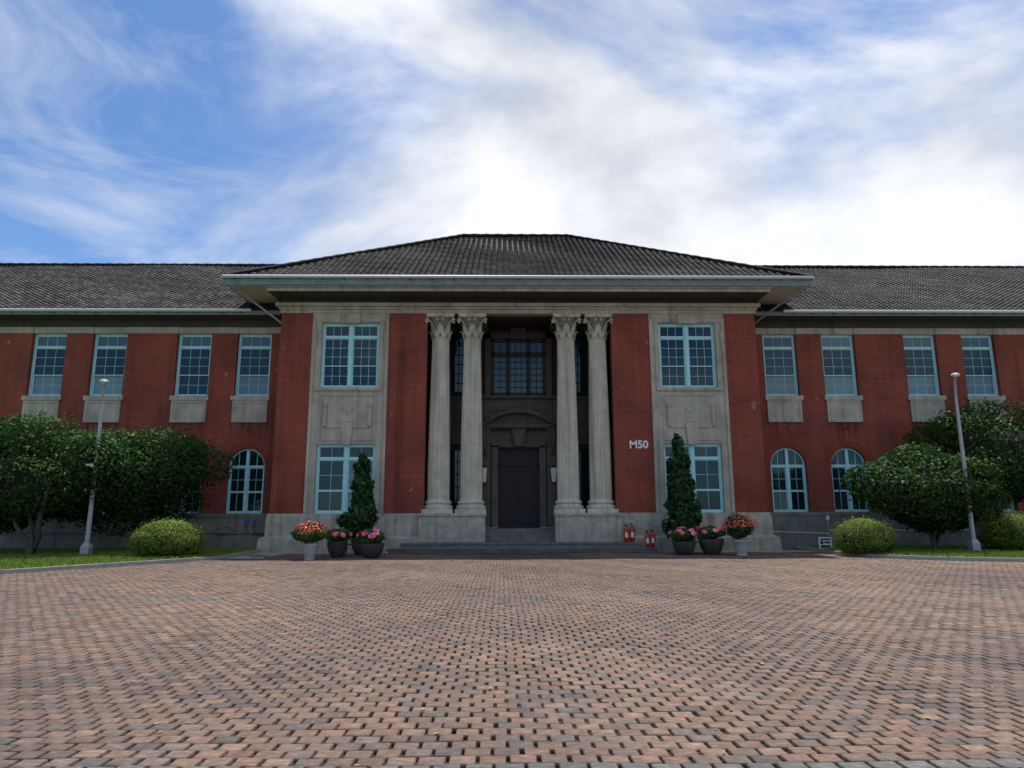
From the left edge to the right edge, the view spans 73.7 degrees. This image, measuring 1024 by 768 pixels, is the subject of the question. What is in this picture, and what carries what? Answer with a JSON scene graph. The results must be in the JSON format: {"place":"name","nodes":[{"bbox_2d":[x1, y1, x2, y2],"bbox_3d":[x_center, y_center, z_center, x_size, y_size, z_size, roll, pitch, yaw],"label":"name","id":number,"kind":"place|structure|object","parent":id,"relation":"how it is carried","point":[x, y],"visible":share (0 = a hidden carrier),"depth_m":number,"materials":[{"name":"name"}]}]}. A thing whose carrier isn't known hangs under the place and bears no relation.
{"place":"outdoors","nodes":[
{"label":"outdoors","id":0,"kind":"place"},
{"bbox_2d":[0,547,257,569],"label":"grass","id":1,"kind":"structure","parent":0,"point":[15,558],"depth_m":22.19,"materials":[{"name":"green plant"}]},
{"bbox_2d":[0,421,64,527],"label":"tree","id":2,"kind":"object","parent":1,"relation":"on","point":[13,446],"visible":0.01,"depth_m":25.97,"materials":[{"name":"green plant"}]},
{"bbox_2d":[0,0,1023,265],"label":"sky","id":3,"kind":"structure","parent":0,"point":[752,132],"materials":[{"name":"blue"}]},
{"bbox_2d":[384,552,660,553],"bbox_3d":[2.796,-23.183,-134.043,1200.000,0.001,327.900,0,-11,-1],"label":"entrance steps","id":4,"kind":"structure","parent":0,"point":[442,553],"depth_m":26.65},
{"bbox_2d":[11,482,1002,554],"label":"trunks","id":5,"kind":"object","parent":4,"relation":"on","point":[35,533],"visible":0.35,"depth_m":23.50,"materials":[{"name":"brown plant"}]},
{"bbox_2d":[0,409,149,537],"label":"tree","id":6,"kind":"object","parent":5,"relation":"on","point":[50,441],"depth_m":23.58,"materials":[{"name":"green plant"}]},
{"bbox_2d":[62,423,239,538],"bbox_3d":[-14.293,3.662,25.913,7.120,4.336,5.337,0,-11,-1],"label":"tree","id":7,"kind":"object","parent":5,"relation":"on","point":[181,463],"depth_m":24.79,"materials":[{"name":"green plant"}]},
{"bbox_2d":[0,547,1023,574],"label":"curb","id":8,"kind":"structure","parent":4,"relation":"on","point":[241,555],"depth_m":21.88,"materials":[{"name":"grey concrete"}]},
{"bbox_2d":[41,515,831,548],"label":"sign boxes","id":9,"kind":"object","parent":8,"relation":"on","point":[826,542],"visible":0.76,"depth_m":28.39,"materials":[{"name":"white paint"}]},
{"label":"island grass","id":10,"kind":"structure","parent":8,"relation":"on"},
{"bbox_2d":[124,515,208,556],"bbox_3d":[-11.486,5.120,22.864,2.762,1.421,2.400,0,-11,-1],"label":"bush","id":11,"kind":"object","parent":10,"relation":"on","point":[160,526],"visible":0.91,"depth_m":22.26,"materials":[{"name":"green plant"}]},
{"bbox_2d":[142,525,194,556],"bbox_3d":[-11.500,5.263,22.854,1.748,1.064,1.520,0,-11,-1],"label":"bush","id":12,"kind":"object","parent":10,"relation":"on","point":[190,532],"visible":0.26,"depth_m":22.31,"materials":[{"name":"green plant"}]},
{"bbox_2d":[239,608,789,767],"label":"joint bed","id":13,"kind":"object","parent":4,"relation":"on","point":[539,761],"depth_m":5.34,"materials":[{"name":"grey sand"}]},
{"bbox_2d":[0,552,1023,767],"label":"pavers","id":14,"kind":"object","parent":13,"relation":"on","point":[847,689],"visible":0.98,"depth_m":7.32,"materials":[{"name":"brown brick"}]},
{"bbox_2d":[1,556,1018,765],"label":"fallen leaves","id":15,"kind":"object","parent":14,"relation":"on","point":[476,654],"visible":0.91,"depth_m":7.27,"materials":[{"name":"brown plant"}]},
{"bbox_2d":[300,538,750,559],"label":"flower pots","id":16,"kind":"object","parent":14,"relation":"on","point":[708,546],"visible":0.87,"depth_m":24.24,"materials":[{"name":"stone"}]},
{"bbox_2d":[290,522,329,542],"bbox_3d":[-6.823,5.033,23.027,1.367,0.770,1.197,0,-11,-1],"label":"flowering plant","id":17,"kind":"object","parent":16,"relation":"on","point":[311,538],"depth_m":22.82,"materials":[{"name":"green plant"}]},
{"bbox_2d":[292,521,328,533],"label":"flowers","id":18,"kind":"object","parent":17,"relation":"on","point":[307,522],"visible":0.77,"depth_m":22.80,"materials":[{"name":"plant"}]},
{"bbox_2d":[324,528,352,540],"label":"foliage","id":19,"kind":"object","parent":16,"relation":"on","point":[338,537],"visible":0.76,"depth_m":23.94,"materials":[{"name":"green plant"}]},
{"bbox_2d":[327,527,351,536],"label":"flowers","id":20,"kind":"object","parent":19,"relation":"on","point":[342,534],"visible":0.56,"depth_m":23.75,"materials":[{"name":"pink plant"}]},
{"bbox_2d":[335,451,379,537],"bbox_3d":[-5.797,4.185,25.718,1.660,3.290,1.440,0,-11,-1],"label":"topiary","id":21,"kind":"object","parent":16,"relation":"on","point":[358,516],"visible":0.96,"depth_m":25.47,"materials":[{"name":"green plant"}]},
{"bbox_2d":[358,529,386,543],"bbox_3d":[-4.872,5.328,23.757,1.043,0.580,0.976,0,-11,-1],"label":"foliage","id":22,"kind":"object","parent":16,"relation":"on","point":[380,538],"depth_m":23.47,"materials":[{"name":"plant"}]},
{"bbox_2d":[355,529,379,538],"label":"flowers","id":23,"kind":"object","parent":22,"relation":"on","point":[372,535],"visible":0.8,"depth_m":23.37,"materials":[{"name":"pink plant"}]},
{"bbox_2d":[661,433,702,537],"bbox_3d":[6.548,3.947,26.532,1.726,4.125,1.457,0,-11,-1],"label":"topiary","id":24,"kind":"object","parent":16,"relation":"on","point":[682,507],"visible":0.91,"depth_m":26.19,"materials":[{"name":"green plant"}]},
{"bbox_2d":[669,528,697,541],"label":"foliage","id":25,"kind":"object","parent":16,"relation":"on","point":[677,536],"depth_m":24.77,"materials":[{"name":"green plant"}]},
{"bbox_2d":[668,526,696,535],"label":"flowers","id":26,"kind":"object","parent":25,"relation":"on","point":[692,531],"visible":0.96,"depth_m":24.80,"materials":[{"name":"pink plant"}]},
{"bbox_2d":[696,526,726,538],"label":"foliage","id":27,"kind":"object","parent":16,"relation":"on","point":[710,534],"visible":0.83,"depth_m":24.87,"materials":[{"name":"green plant"}]},
{"bbox_2d":[696,525,724,533],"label":"flowers","id":28,"kind":"object","parent":27,"relation":"on","point":[716,529],"visible":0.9,"depth_m":24.82,"materials":[{"name":"pink plant"}]},
{"bbox_2d":[724,513,757,538],"bbox_3d":[8.220,5.144,24.672,1.178,0.999,1.290,0,-11,-1],"label":"plant","id":29,"kind":"object","parent":16,"relation":"on","point":[741,535],"depth_m":24.40,"materials":[{"name":"green plant"}]},
{"bbox_2d":[721,514,759,526],"bbox_3d":[8.233,4.939,24.636,1.330,0.476,1.327,0,-11,-1],"label":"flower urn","id":30,"kind":"object","parent":29,"relation":"on","point":[734,517],"visible":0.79,"depth_m":24.27,"materials":[{"name":"red plant"}]},
{"bbox_2d":[344,542,721,556],"bbox_3d":[-1.461,3.659,25.896,18.317,5.450,3.580,-2,-11,9],"label":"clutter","id":31,"kind":"object","parent":14,"relation":"on","point":[361,553],"visible":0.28,"depth_m":24.42,"materials":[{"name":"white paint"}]},
{"bbox_2d":[386,539,796,552],"bbox_3d":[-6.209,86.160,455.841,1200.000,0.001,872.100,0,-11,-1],"label":"ground","id":32,"kind":"structure","parent":0,"point":[782,548],"depth_m":28.51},
{"bbox_2d":[0,511,1023,548],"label":"wing plinth","id":33,"kind":"structure","parent":32,"relation":"on","point":[786,525],"depth_m":28.66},
{"bbox_2d":[256,512,781,551],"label":"plinth","id":34,"kind":"structure","parent":32,"relation":"on","point":[396,529],"depth_m":27.16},
{"bbox_2d":[0,313,1023,527],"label":"brick walls","id":35,"kind":"structure","parent":34,"relation":"on","point":[149,385],"depth_m":29.39,"materials":[{"name":"red brick"}]},
{"bbox_2d":[101,427,847,430],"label":"vents","id":36,"kind":"object","parent":35,"relation":"attached to","point":[249,429],"visible":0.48,"depth_m":29.47,"materials":[{"name":"black metal"}]},
{"bbox_2d":[28,324,1014,513],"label":"window frames","id":37,"kind":"structure","parent":35,"relation":"attached to","point":[352,337],"depth_m":29.41,"materials":[{"name":"paint"}]},
{"bbox_2d":[33,327,1010,512],"bbox_3d":[0.304,1.815,29.279,75.485,8.400,1.896,0,-11,-1],"label":"glass","id":38,"kind":"object","parent":37,"relation":"in","point":[332,500],"visible":0.51,"depth_m":30.01,"materials":[{"name":"glass"}]},
{"bbox_2d":[178,441,948,466],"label":"brick arches","id":39,"kind":"structure","parent":35,"relation":"attached to","point":[769,455],"depth_m":29.62,"materials":[{"name":"red brick"}]},
{"bbox_2d":[630,440,647,447],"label":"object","id":40,"kind":"object","parent":35,"relation":"attached to","point":[632,444],"visible":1,"depth_m":28.08,"materials":[{"name":"white paint"}]},
{"bbox_2d":[0,285,1023,527],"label":"stone trim","id":41,"kind":"structure","parent":34,"relation":"on","point":[357,415],"depth_m":29.00,"materials":[{"name":"grey stone"}]},
{"bbox_2d":[0,291,1023,328],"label":"stone frieze","id":42,"kind":"object","parent":41,"relation":"on","point":[988,322],"visible":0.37,"depth_m":29.91,"materials":[{"name":"grey stone"}]},
{"bbox_2d":[0,278,1023,315],"bbox_3d":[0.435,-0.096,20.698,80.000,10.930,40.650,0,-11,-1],"label":"eaves","id":43,"kind":"object","parent":42,"relation":"on","point":[254,289],"visible":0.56,"depth_m":28.02,"materials":[{"name":"grey metal"}]},
{"bbox_2d":[44,237,871,319],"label":"roof","id":44,"kind":"structure","parent":43,"relation":"on","point":[491,246],"depth_m":33.28,"materials":[{"name":"grey"}]},
{"bbox_2d":[0,265,279,310],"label":"roof wing","id":45,"kind":"structure","parent":44,"relation":"on","point":[193,286],"depth_m":33.09,"materials":[{"name":"grey tile"}]},
{"bbox_2d":[0,233,1023,275],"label":"ridge caps","id":46,"kind":"object","parent":44,"relation":"on","point":[300,262],"visible":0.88,"depth_m":37.19,"materials":[{"name":"tile"}]},
{"bbox_2d":[756,267,1023,311],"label":"roof wing","id":47,"kind":"structure","parent":44,"relation":"on","point":[943,288],"depth_m":33.49,"materials":[{"name":"grey tile"}]},
{"bbox_2d":[0,274,1023,322],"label":"gutters","id":48,"kind":"object","parent":43,"relation":"attached to","point":[224,276],"visible":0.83,"depth_m":27.98,"materials":[{"name":"grey"}]},
{"bbox_2d":[242,236,794,275],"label":"roof front","id":49,"kind":"structure","parent":43,"relation":"on","point":[590,257],"depth_m":30.76,"materials":[{"name":"tile"}]},
{"bbox_2d":[421,313,618,512],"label":"columns","id":50,"kind":"structure","parent":34,"relation":"on","point":[471,474],"depth_m":28.43,"materials":[{"name":"stone"}]},
{"bbox_2d":[387,528,658,552],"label":"steps","id":51,"kind":"structure","parent":32,"relation":"on","point":[519,540],"depth_m":26.53,"materials":[{"name":"stone"}]},
{"bbox_2d":[450,336,588,527],"bbox_3d":[0.293,1.994,29.997,6.410,8.490,0.620,0,-11,-1],"label":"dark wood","id":52,"kind":"object","parent":51,"relation":"on","point":[518,491],"visible":0.72,"depth_m":29.92,"materials":[{"name":"black wood"}]},
{"bbox_2d":[483,467,556,481],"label":"wall lanterns","id":53,"kind":"object","parent":52,"relation":"attached to","point":[553,470],"visible":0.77,"depth_m":29.38,"materials":[{"name":"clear glass"}]},
{"bbox_2d":[624,523,655,547],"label":"fire extinguishers","id":54,"kind":"object","parent":51,"relation":"on","point":[647,540],"visible":0.99,"depth_m":26.86,"materials":[{"name":"red metal"}]},
{"bbox_2d":[807,544,1023,557],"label":"grass","id":55,"kind":"structure","parent":0,"point":[942,550],"depth_m":23.37,"materials":[{"name":"green plant"}]},
{"bbox_2d":[834,441,1015,537],"bbox_3d":[15.264,3.959,25.626,6.155,3.640,4.827,0,-11,-1],"label":"tree","id":56,"kind":"object","parent":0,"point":[955,519],"depth_m":24.59,"materials":[{"name":"green plant"}]},
{"bbox_2d":[895,396,1023,507],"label":"tree","id":57,"kind":"object","parent":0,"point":[980,422],"depth_m":27.09,"materials":[{"name":"green plant"}]},
{"label":"island grass","id":58,"kind":"structure","parent":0},
{"bbox_2d":[79,373,980,554],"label":"lamp posts","id":59,"kind":"object","parent":58,"relation":"on","point":[973,544],"visible":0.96,"depth_m":24.20,"materials":[{"name":"white metal"}]},
{"bbox_2d":[841,524,887,552],"bbox_3d":[12.336,5.414,23.901,1.520,1.034,1.368,0,-11,-1],"label":"bush","id":60,"kind":"object","parent":58,"relation":"on","point":[844,541],"visible":0.26,"depth_m":23.50,"materials":[{"name":"green plant"}]},
{"bbox_2d":[828,515,902,554],"bbox_3d":[12.331,5.286,23.926,2.447,1.342,2.188,0,-11,-1],"label":"bush","id":61,"kind":"object","parent":58,"relation":"on","point":[883,546],"visible":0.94,"depth_m":23.34,"materials":[{"name":"green plant"}]},
{"bbox_2d":[974,509,1023,550],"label":"bush","id":62,"kind":"object","parent":58,"relation":"on","point":[1005,520],"depth_m":24.46,"materials":[{"name":"green plant"}]}
]}

